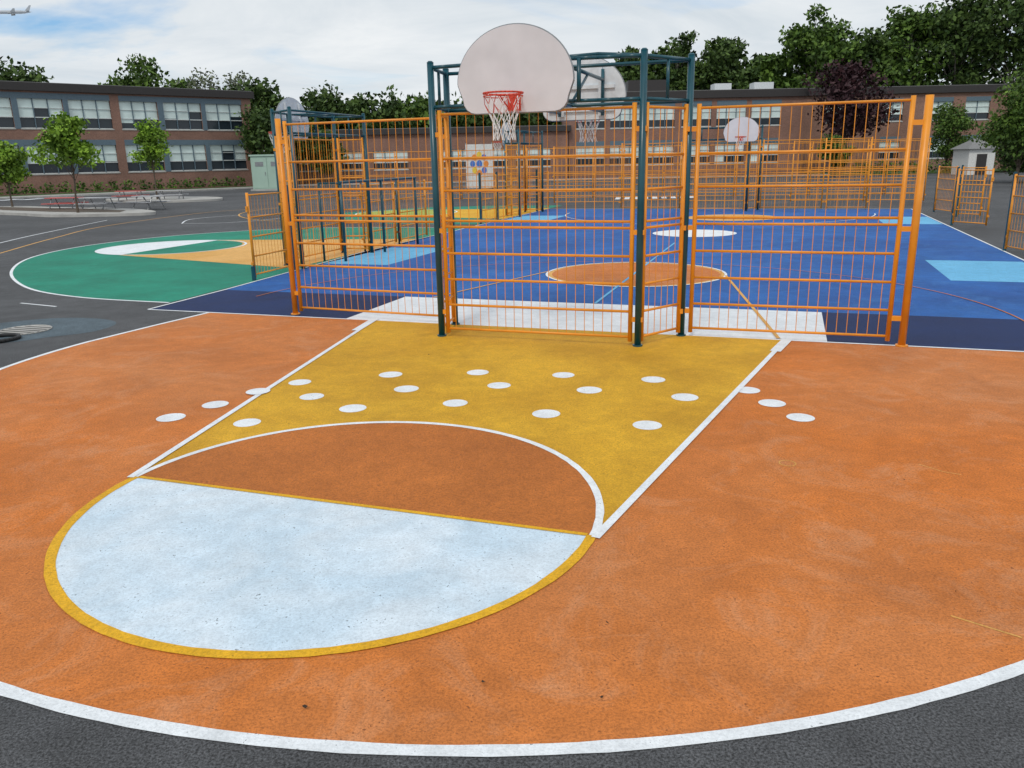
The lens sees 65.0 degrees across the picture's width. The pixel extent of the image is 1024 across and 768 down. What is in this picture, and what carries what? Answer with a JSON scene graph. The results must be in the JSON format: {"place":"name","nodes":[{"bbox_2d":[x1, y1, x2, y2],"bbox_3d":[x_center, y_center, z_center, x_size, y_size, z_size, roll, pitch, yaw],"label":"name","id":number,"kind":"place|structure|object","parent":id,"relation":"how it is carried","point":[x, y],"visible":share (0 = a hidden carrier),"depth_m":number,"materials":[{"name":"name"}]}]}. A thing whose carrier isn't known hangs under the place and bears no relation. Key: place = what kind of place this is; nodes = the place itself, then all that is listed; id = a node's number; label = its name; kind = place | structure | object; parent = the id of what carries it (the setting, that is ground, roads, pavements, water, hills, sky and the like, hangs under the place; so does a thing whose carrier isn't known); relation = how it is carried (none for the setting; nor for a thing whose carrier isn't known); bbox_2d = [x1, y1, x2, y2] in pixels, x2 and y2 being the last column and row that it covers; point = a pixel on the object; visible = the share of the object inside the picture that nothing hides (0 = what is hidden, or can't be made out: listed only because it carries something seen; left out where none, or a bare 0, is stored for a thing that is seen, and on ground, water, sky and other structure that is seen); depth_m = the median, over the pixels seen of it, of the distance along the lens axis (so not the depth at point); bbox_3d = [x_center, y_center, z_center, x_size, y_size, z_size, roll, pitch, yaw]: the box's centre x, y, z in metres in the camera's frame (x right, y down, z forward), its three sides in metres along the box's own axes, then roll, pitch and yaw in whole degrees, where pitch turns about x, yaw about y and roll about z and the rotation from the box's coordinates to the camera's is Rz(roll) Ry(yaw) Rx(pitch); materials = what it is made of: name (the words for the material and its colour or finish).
{"place":"outdoors","nodes":[
{"label":"outdoors","id":0,"kind":"place"},
{"bbox_2d":[0,187,252,198],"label":"pavement","id":1,"kind":"structure","parent":0,"point":[58,195],"depth_m":73.14,"materials":[{"name":"concrete"}]},
{"bbox_2d":[0,0,1019,110],"label":"sky","id":2,"kind":"structure","parent":0,"point":[361,46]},
{"bbox_2d":[0,172,1023,767],"bbox_3d":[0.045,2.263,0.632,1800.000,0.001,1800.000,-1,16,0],"label":"ground","id":3,"kind":"structure","parent":0,"point":[980,728],"depth_m":3.56,"materials":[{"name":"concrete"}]},
{"bbox_2d":[0,140,32,206],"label":"young tree","id":4,"kind":"object","parent":3,"relation":"on","point":[12,163],"visible":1,"depth_m":49.00,"materials":[{"name":"green plant"}]},
{"bbox_2d":[0,56,53,82],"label":"background tree","id":5,"kind":"object","parent":3,"relation":"on","point":[19,71],"visible":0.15,"depth_m":97.26,"materials":[{"name":"green plant"}]},
{"bbox_2d":[0,318,115,342],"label":"damp spray pad","id":6,"kind":"object","parent":3,"relation":"on","point":[65,326],"visible":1,"depth_m":12.49,"materials":[{"name":"blue concrete"}]},
{"bbox_2d":[27,111,104,212],"bbox_3d":[-22.663,-11.197,40.828,3.321,5.181,3.510,-12,19,-34],"label":"young tree","id":7,"kind":"object","parent":3,"relation":"on","point":[60,138],"visible":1,"depth_m":40.19,"materials":[{"name":"green plant"}]},
{"bbox_2d":[0,206,155,216],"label":"kerb","id":8,"kind":"structure","parent":3,"relation":"on","point":[133,212],"depth_m":41.42,"materials":[{"name":"concrete"}]},
{"bbox_2d":[0,207,124,211],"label":"mulch bed","id":9,"kind":"object","parent":8,"relation":"on","point":[52,209],"visible":1,"depth_m":44.54,"materials":[{"name":"brown soil"}]},
{"bbox_2d":[0,90,252,195],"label":"walls","id":10,"kind":"structure","parent":3,"relation":"on","point":[118,135],"depth_m":79.97,"materials":[{"name":"red brick"}]},
{"bbox_2d":[9,92,211,173],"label":"slate piers","id":11,"kind":"structure","parent":10,"relation":"attached to","point":[15,110],"depth_m":81.46,"materials":[{"name":"stone"}]},
{"bbox_2d":[0,91,244,145],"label":"headers","id":12,"kind":"object","parent":10,"relation":"attached to","point":[122,98],"visible":0.82,"depth_m":79.73,"materials":[{"name":"concrete"}]},
{"bbox_2d":[0,97,245,162],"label":"blinds","id":13,"kind":"object","parent":10,"relation":"attached to","point":[89,106],"visible":0.75,"depth_m":80.35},
{"bbox_2d":[0,107,245,174],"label":"transoms","id":14,"kind":"object","parent":10,"relation":"attached to","point":[132,153],"visible":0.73,"depth_m":81.20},
{"bbox_2d":[0,98,246,173],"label":"glass","id":15,"kind":"object","parent":10,"relation":"attached to","point":[195,121],"visible":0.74,"depth_m":81.12,"materials":[{"name":"grey"}]},
{"bbox_2d":[0,128,248,174],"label":"sills","id":16,"kind":"structure","parent":10,"relation":"attached to","point":[131,172],"depth_m":80.19,"materials":[{"name":"concrete"}]},
{"bbox_2d":[31,98,235,173],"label":"mullions","id":17,"kind":"object","parent":10,"relation":"attached to","point":[146,122],"visible":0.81,"depth_m":80.98,"materials":[{"name":"metal"}]},
{"bbox_2d":[97,53,172,87],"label":"background tree","id":18,"kind":"object","parent":3,"relation":"on","point":[145,79],"visible":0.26,"depth_m":106.47,"materials":[{"name":"green plant"}]},
{"bbox_2d":[126,117,171,198],"bbox_3d":[-25.097,-15.791,56.556,3.093,5.665,3.322,-1,16,0],"label":"young tree","id":19,"kind":"object","parent":3,"relation":"on","point":[147,136],"visible":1,"depth_m":55.64,"materials":[{"name":"green plant"}]},
{"bbox_2d":[106,196,222,202],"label":"kerb","id":20,"kind":"structure","parent":3,"relation":"on","point":[173,199],"depth_m":56.35,"materials":[{"name":"concrete"}]},
{"bbox_2d":[167,67,228,89],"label":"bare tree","id":21,"kind":"object","parent":3,"relation":"on","point":[209,83],"visible":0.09,"depth_m":107.18,"materials":[{"name":"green plant"}]},
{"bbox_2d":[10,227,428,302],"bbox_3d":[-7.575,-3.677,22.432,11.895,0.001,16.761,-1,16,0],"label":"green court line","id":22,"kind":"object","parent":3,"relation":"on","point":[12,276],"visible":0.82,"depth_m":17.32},
{"bbox_2d":[129,240,242,253],"bbox_3d":[-9.301,-4.083,24.002,2.000,0.001,4.000,4,16,18],"label":"green key circle","id":23,"kind":"object","parent":22,"relation":"on","point":[210,245],"visible":1,"depth_m":23.88,"materials":[{"name":"paint"}]},
{"bbox_2d":[97,240,215,254],"bbox_3d":[-11.245,-4.222,24.638,2.100,0.001,4.200,4,16,18],"label":"white key circle","id":24,"kind":"object","parent":23,"relation":"on","point":[128,249],"visible":1,"depth_m":24.49,"materials":[{"name":"paint"}]},
{"bbox_2d":[13,227,462,301],"bbox_3d":[-7.564,-3.675,22.432,11.852,0.001,16.698,-1,16,0],"label":"green court paint","id":25,"kind":"object","parent":22,"relation":"on","point":[86,271],"visible":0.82,"depth_m":18.75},
{"bbox_2d":[123,239,414,267],"bbox_3d":[-7.211,-3.862,23.068,6.627,0.001,7.101,4,16,17],"label":"peach lane paint","id":26,"kind":"object","parent":22,"relation":"on","point":[239,255],"visible":0.6,"depth_m":22.09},
{"bbox_2d":[245,185,295,280],"bbox_3d":[-5.231,-3.310,17.434,0.084,1.900,1.686,3,16,16],"label":"metal fence","id":27,"kind":"object","parent":22,"relation":"on","point":[253,267],"visible":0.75,"depth_m":17.14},
{"bbox_2d":[268,97,373,268],"bbox_3d":[-5.195,-5.069,19.965,1.896,3.924,3.445,4,16,19],"label":"basketball hoop","id":28,"kind":"object","parent":22,"relation":"on","point":[290,110],"visible":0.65,"depth_m":19.62,"materials":[{"name":"paint"}]},
{"bbox_2d":[273,136,369,263],"bbox_3d":[-4.734,-4.609,19.932,0.855,2.920,3.361,4,16,19],"label":"metal fence panel","id":29,"kind":"object","parent":28,"relation":"attached to","point":[333,178],"visible":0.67,"depth_m":20.90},
{"bbox_2d":[359,179,428,249],"bbox_3d":[-3.399,-5.074,23.695,0.101,1.740,4.440,4,16,18],"label":"metal fence","id":30,"kind":"object","parent":22,"relation":"on","point":[399,208],"visible":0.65,"depth_m":23.71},
{"bbox_2d":[233,103,284,160],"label":"dark tree","id":31,"kind":"object","parent":3,"relation":"on","point":[256,139],"visible":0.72,"depth_m":84.58,"materials":[{"name":"green plant"}]},
{"bbox_2d":[248,154,289,190],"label":"utility cabinet","id":32,"kind":"object","parent":3,"relation":"on","point":[263,170],"visible":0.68,"depth_m":74.34,"materials":[{"name":"metal"}]},
{"bbox_2d":[237,76,312,127],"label":"background tree","id":33,"kind":"object","parent":3,"relation":"on","point":[264,94],"visible":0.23,"depth_m":98.06,"materials":[{"name":"green plant"}]},
{"bbox_2d":[152,290,402,317],"bbox_3d":[-4.120,-1.430,14.148,3.900,0.001,2.170,4,16,18],"label":"navy band paint","id":34,"kind":"object","parent":3,"relation":"on","point":[246,302],"visible":1,"depth_m":14.08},
{"bbox_2d":[304,129,348,181],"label":"dark tree","id":35,"kind":"object","parent":3,"relation":"on","point":[327,155],"visible":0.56,"depth_m":88.49,"materials":[{"name":"green plant"}]},
{"bbox_2d":[299,80,360,129],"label":"background tree","id":36,"kind":"object","parent":3,"relation":"on","point":[313,101],"visible":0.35,"depth_m":100.77,"materials":[{"name":"green plant"}]},
{"bbox_2d":[320,92,386,128],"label":"background tree","id":37,"kind":"object","parent":3,"relation":"on","point":[360,104],"visible":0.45,"depth_m":101.83,"materials":[{"name":"green plant"}]},
{"bbox_2d":[275,117,450,316],"bbox_3d":[-2.222,-2.471,12.132,2.980,3.020,0.147,5,17,21],"label":"metal fence","id":38,"kind":"object","parent":3,"relation":"on","point":[288,223],"visible":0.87,"depth_m":12.26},
{"bbox_2d":[350,84,418,128],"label":"background tree","id":39,"kind":"object","parent":3,"relation":"on","point":[387,111],"visible":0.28,"depth_m":101.92,"materials":[{"name":"green plant"}]},
{"bbox_2d":[383,91,443,128],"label":"background tree","id":40,"kind":"object","parent":3,"relation":"on","point":[418,107],"visible":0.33,"depth_m":102.08,"materials":[{"name":"green plant"}]},
{"bbox_2d":[272,131,567,183],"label":"walls","id":41,"kind":"structure","parent":3,"relation":"on","point":[390,143],"depth_m":92.56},
{"bbox_2d":[290,149,550,170],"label":"glass","id":42,"kind":"object","parent":41,"relation":"attached to","point":[360,167],"visible":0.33,"depth_m":93.27,"materials":[{"name":"grey"}]},
{"bbox_2d":[295,148,549,163],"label":"blinds","id":43,"kind":"object","parent":41,"relation":"attached to","point":[533,151],"visible":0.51,"depth_m":92.91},
{"bbox_2d":[337,205,561,223],"bbox_3d":[-3.876,-8.025,37.746,9.624,0.001,12.500,4,16,18],"label":"green court paint","id":44,"kind":"object","parent":3,"relation":"on","point":[419,218],"visible":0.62,"depth_m":35.25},
{"bbox_2d":[446,208,547,218],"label":"yellow lane paint","id":45,"kind":"object","parent":44,"relation":"on","point":[469,213],"visible":0.4,"depth_m":36.86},
{"bbox_2d":[441,91,495,126],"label":"background tree","id":46,"kind":"object","parent":3,"relation":"on","point":[462,121],"visible":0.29,"depth_m":105.04,"materials":[{"name":"green plant"}]},
{"bbox_2d":[465,143,492,192],"bbox_3d":[-2.422,-16.119,59.944,2.000,3.600,0.194,-1,16,0],"label":"mural panel","id":47,"kind":"object","parent":3,"relation":"on","point":[473,165],"visible":0.67,"depth_m":59.80,"materials":[{"name":"white"}]},
{"bbox_2d":[0,158,1020,194],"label":"hedge","id":48,"kind":"object","parent":3,"relation":"on","point":[97,188],"visible":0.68,"depth_m":81.48,"materials":[{"name":"green plant"}]},
{"bbox_2d":[0,313,1023,744],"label":"orange court paint","id":49,"kind":"object","parent":3,"relation":"on","point":[750,579],"visible":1,"depth_m":4.71,"materials":[{"name":"paint"}]},
{"bbox_2d":[127,329,361,476],"bbox_3d":[-2.558,-0.129,9.344,0.060,0.001,6.390,1,16,8],"label":"white key line","id":50,"kind":"object","parent":49,"relation":"on","point":[160,457],"visible":1,"depth_m":7.77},
{"bbox_2d":[56,478,585,650],"bbox_3d":[-1.506,1.088,4.929,3.600,0.001,1.800,4,16,18],"label":"painted semicircle","id":51,"kind":"object","parent":49,"relation":"on","point":[188,565],"visible":1,"depth_m":4.86,"materials":[{"name":"paint"}]},
{"bbox_2d":[44,476,595,658],"bbox_3d":[-1.517,1.094,4.900,3.728,0.001,1.864,4,16,18],"label":"yellow circle line","id":52,"kind":"object","parent":51,"relation":"on","point":[62,600],"visible":1,"depth_m":4.27,"materials":[{"name":"paint"}]},
{"bbox_2d":[148,320,779,524],"bbox_3d":[-0.263,0.037,8.610,5.970,0.001,6.250,4,16,18],"label":"yellow key paint","id":53,"kind":"object","parent":49,"relation":"on","point":[609,448],"visible":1,"depth_m":8.54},
{"bbox_2d":[138,423,595,534],"bbox_3d":[-0.932,0.616,6.579,3.640,0.001,1.820,4,16,18],"label":"key circle paint","id":54,"kind":"object","parent":53,"relation":"on","point":[457,471],"visible":1,"depth_m":6.33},
{"bbox_2d":[137,476,587,535],"bbox_3d":[-1.221,0.849,5.748,3.600,0.001,0.038,4,16,18],"label":"yellow free throw line","id":55,"kind":"object","parent":54,"relation":"on","point":[400,510],"visible":1,"depth_m":5.67,"materials":[{"name":"paint"}]},
{"bbox_2d":[136,421,603,534],"bbox_3d":[-0.924,0.608,6.600,3.735,0.001,1.869,4,16,18],"label":"white circle line","id":56,"kind":"object","parent":54,"relation":"on","point":[598,523],"visible":1,"depth_m":6.75,"materials":[{"name":"paint"}]},
{"bbox_2d":[156,370,814,429],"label":"white game dots","id":57,"kind":"object","parent":53,"relation":"on","point":[644,425],"visible":1,"depth_m":8.12,"materials":[{"name":"paint"}]},
{"bbox_2d":[427,23,694,346],"bbox_3d":[0.402,-2.414,10.116,3.445,3.894,1.897,4,16,19],"label":"basketball hoop","id":58,"kind":"object","parent":53,"relation":"on","point":[511,68],"visible":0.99,"depth_m":9.65,"materials":[{"name":"paint"}]},
{"bbox_2d":[543,52,664,142],"bbox_3d":[1.062,-4.184,11.612,2.006,1.276,3.115,-1,16,0],"label":"basketball hoop","id":59,"kind":"object","parent":58,"relation":"on","point":[602,82],"visible":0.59,"depth_m":12.34,"materials":[{"name":"paint"}]},
{"bbox_2d":[0,312,1023,756],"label":"white arc line","id":60,"kind":"object","parent":49,"relation":"on","point":[498,750],"visible":1,"depth_m":3.42,"materials":[{"name":"paint"}]},
{"bbox_2d":[591,351,776,537],"bbox_3d":[2.060,0.201,7.833,0.060,0.001,6.379,7,18,28],"label":"white key line","id":61,"kind":"object","parent":49,"relation":"on","point":[627,503],"visible":1,"depth_m":6.46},
{"bbox_2d":[478,169,548,223],"bbox_3d":[0.283,-8.230,34.661,0.083,1.900,9.462,4,16,18],"label":"metal fence","id":62,"kind":"object","parent":3,"relation":"on","point":[497,197],"visible":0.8,"depth_m":32.17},
{"bbox_2d":[493,122,543,216],"bbox_3d":[0.004,-9.476,35.376,1.896,3.924,3.445,4,16,19],"label":"basketball hoop","id":63,"kind":"object","parent":3,"relation":"on","point":[510,142],"visible":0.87,"depth_m":34.87,"materials":[{"name":"paint"}]},
{"bbox_2d":[504,144,541,215],"bbox_3d":[0.465,-9.016,35.343,0.855,2.920,3.361,4,16,19],"label":"metal fence panel","id":64,"kind":"object","parent":63,"relation":"attached to","point":[524,168],"visible":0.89,"depth_m":36.37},
{"bbox_2d":[435,102,689,341],"bbox_3d":[0.566,-2.128,10.666,3.361,2.920,0.855,4,16,19],"label":"metal fence panel","id":65,"kind":"object","parent":3,"relation":"on","point":[448,190],"visible":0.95,"depth_m":10.36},
{"bbox_2d":[346,297,826,341],"bbox_3d":[1.071,-1.059,12.449,7.050,0.001,2.170,4,16,18],"label":"white band paint","id":66,"kind":"object","parent":3,"relation":"on","point":[541,320],"visible":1,"depth_m":12.23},
{"bbox_2d":[226,209,1023,319],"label":"blue court paint","id":67,"kind":"object","parent":3,"relation":"on","point":[942,241],"visible":0.8,"depth_m":17.98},
{"bbox_2d":[317,177,418,260],"bbox_3d":[-3.753,-4.539,21.669,0.659,1.933,4.300,4,16,18],"label":"teal goal frame","id":68,"kind":"object","parent":67,"relation":"on","point":[382,207],"visible":0.88,"depth_m":21.34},
{"bbox_2d":[325,247,442,264],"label":"light blue box paint","id":69,"kind":"object","parent":67,"relation":"on","point":[376,259],"visible":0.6,"depth_m":20.71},
{"bbox_2d":[552,263,719,285],"bbox_3d":[2.580,-2.327,16.865,3.478,0.001,3.478,-1,16,0],"label":"orange circle inner paint","id":70,"kind":"object","parent":67,"relation":"on","point":[620,270],"visible":0.77,"depth_m":16.86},
{"bbox_2d":[653,230,736,236],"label":"white circle paint","id":71,"kind":"object","parent":67,"relation":"on","point":[706,233],"visible":0.86,"depth_m":25.34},
{"bbox_2d":[692,117,763,210],"bbox_3d":[8.932,-9.436,34.654,3.445,3.894,2.077,4,16,19],"label":"basketball hoop","id":72,"kind":"object","parent":67,"relation":"on","point":[731,132],"visible":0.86,"depth_m":33.73,"materials":[{"name":"paint"}]},
{"bbox_2d":[926,260,1023,281],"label":"light blue box paint","id":73,"kind":"object","parent":67,"relation":"on","point":[1000,271],"visible":1,"depth_m":16.31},
{"bbox_2d":[332,140,920,199],"bbox_3d":[5.731,-12.428,47.186,34.213,2.920,0.126,2,16,10],"label":"metal fence","id":74,"kind":"object","parent":3,"relation":"on","point":[573,179],"visible":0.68,"depth_m":46.94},
{"bbox_2d":[611,45,671,83],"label":"tree","id":75,"kind":"object","parent":3,"relation":"on","point":[630,72],"visible":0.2,"depth_m":114.71,"materials":[{"name":"green plant"}]},
{"bbox_2d":[648,29,718,90],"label":"tree","id":76,"kind":"object","parent":3,"relation":"on","point":[678,74],"visible":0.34,"depth_m":114.87,"materials":[{"name":"green plant"}]},
{"bbox_2d":[568,96,804,178],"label":"walls","id":77,"kind":"structure","parent":3,"relation":"on","point":[607,133],"depth_m":92.85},
{"bbox_2d":[625,80,665,91],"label":"rooftop block","id":78,"kind":"structure","parent":77,"relation":"on","point":[652,85],"depth_m":96.04,"materials":[{"name":"metal"}]},
{"bbox_2d":[576,109,779,164],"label":"glass","id":79,"kind":"object","parent":77,"relation":"attached to","point":[705,122],"visible":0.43,"depth_m":92.72,"materials":[{"name":"grey"}]},
{"bbox_2d":[576,105,780,161],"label":"blinds","id":80,"kind":"object","parent":77,"relation":"attached to","point":[756,112],"visible":0.52,"depth_m":92.48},
{"bbox_2d":[576,99,781,145],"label":"headers","id":81,"kind":"object","parent":77,"relation":"attached to","point":[703,103],"visible":0.41,"depth_m":92.92,"materials":[{"name":"concrete"}]},
{"bbox_2d":[627,88,809,98],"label":"fascia","id":82,"kind":"structure","parent":77,"relation":"attached to","point":[744,93],"depth_m":91.27,"materials":[{"name":"metal"}]},
{"bbox_2d":[682,36,761,89],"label":"tree","id":83,"kind":"object","parent":3,"relation":"on","point":[725,56],"visible":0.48,"depth_m":114.56,"materials":[{"name":"green plant"}]},
{"bbox_2d":[552,138,931,202],"bbox_3d":[11.040,-10.690,40.580,18.297,2.920,0.132,3,16,14],"label":"metal fence","id":84,"kind":"object","parent":3,"relation":"on","point":[592,173],"visible":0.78,"depth_m":39.56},
{"bbox_2d":[619,137,873,209],"bbox_3d":[9.907,-9.120,35.038,10.740,2.920,0.862,4,16,18],"label":"metal fence","id":85,"kind":"object","parent":3,"relation":"on","point":[762,174],"visible":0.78,"depth_m":34.81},
{"bbox_2d":[738,52,811,88],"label":"tree","id":86,"kind":"object","parent":3,"relation":"on","point":[772,67],"visible":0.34,"depth_m":116.50,"materials":[{"name":"green plant"}]},
{"bbox_2d":[685,95,933,346],"bbox_3d":[3.597,-2.002,10.112,2.822,2.980,0.145,4,16,18],"label":"metal fence","id":87,"kind":"object","parent":3,"relation":"on","point":[913,228],"visible":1,"depth_m":9.99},
{"bbox_2d":[776,3,865,87],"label":"tree","id":88,"kind":"object","parent":3,"relation":"on","point":[813,49],"visible":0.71,"depth_m":113.46,"materials":[{"name":"green plant"}]},
{"bbox_2d":[816,133,856,176],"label":"leafy tree","id":89,"kind":"object","parent":3,"relation":"on","point":[836,156],"visible":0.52,"depth_m":80.17,"materials":[{"name":"green plant"}]},
{"bbox_2d":[802,58,899,173],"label":"purple tree","id":90,"kind":"object","parent":3,"relation":"on","point":[848,80],"visible":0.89,"depth_m":87.96,"materials":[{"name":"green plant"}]},
{"bbox_2d":[817,27,907,87],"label":"tree","id":91,"kind":"object","parent":3,"relation":"on","point":[873,42],"visible":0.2,"depth_m":114.54,"materials":[{"name":"green plant"}]},
{"bbox_2d":[864,4,949,86],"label":"tree","id":92,"kind":"object","parent":3,"relation":"on","point":[908,25],"visible":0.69,"depth_m":114.88,"materials":[{"name":"green plant"}]},
{"bbox_2d":[799,92,1021,171],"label":"walls","id":93,"kind":"structure","parent":3,"relation":"on","point":[893,127],"depth_m":99.25,"materials":[{"name":"red brick"}]},
{"bbox_2d":[829,101,989,150],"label":"blinds","id":94,"kind":"object","parent":93,"relation":"attached to","point":[969,105],"visible":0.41,"depth_m":98.63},
{"bbox_2d":[809,84,1022,95],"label":"fascia","id":95,"kind":"structure","parent":93,"relation":"attached to","point":[943,89],"depth_m":97.57,"materials":[{"name":"metal"}]},
{"bbox_2d":[822,312,1023,350],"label":"navy band paint","id":96,"kind":"object","parent":3,"relation":"on","point":[974,333],"visible":1,"depth_m":10.90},
{"bbox_2d":[928,99,977,171],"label":"leafy tree","id":97,"kind":"object","parent":3,"relation":"on","point":[951,123],"visible":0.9,"depth_m":87.22,"materials":[{"name":"green plant"}]},
{"bbox_2d":[911,0,1023,84],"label":"tree","id":98,"kind":"object","parent":3,"relation":"on","point":[957,19],"visible":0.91,"depth_m":112.50,"materials":[{"name":"green plant"}]},
{"bbox_2d":[955,165,986,216],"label":"metal fence","id":99,"kind":"object","parent":3,"relation":"on","point":[960,186],"visible":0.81,"depth_m":29.23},
{"bbox_2d":[950,167,994,225],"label":"metal fence","id":100,"kind":"object","parent":3,"relation":"on","point":[957,184],"visible":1,"depth_m":25.72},
{"bbox_2d":[951,138,998,174],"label":"garden shed","id":101,"kind":"structure","parent":3,"relation":"on","point":[969,153],"depth_m":80.34,"materials":[{"name":"white"}]},
{"bbox_2d":[944,0,1023,83],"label":"tree","id":102,"kind":"object","parent":3,"relation":"on","point":[1016,14],"visible":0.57,"depth_m":112.15,"materials":[{"name":"green plant"}]},
{"bbox_2d":[967,65,1023,182],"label":"leafy tree","id":103,"kind":"object","parent":3,"relation":"on","point":[1012,130],"visible":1,"depth_m":57.15,"materials":[{"name":"green plant"}]},
{"bbox_2d":[1002,172,1023,250],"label":"metal fence","id":104,"kind":"object","parent":3,"relation":"on","point":[1010,208],"visible":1,"depth_m":19.01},
{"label":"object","id":105,"kind":"object","parent":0,"visible":0},
{"bbox_2d":[0,81,253,98],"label":"fascia","id":106,"kind":"structure","parent":105,"relation":"on","point":[34,86],"depth_m":78.45,"materials":[{"name":"metal"}]},
{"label":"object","id":107,"kind":"object","parent":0,"visible":0},
{"bbox_2d":[314,125,570,134],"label":"fascia","id":108,"kind":"structure","parent":107,"relation":"on","point":[454,130],"depth_m":91.70,"materials":[{"name":"metal"}]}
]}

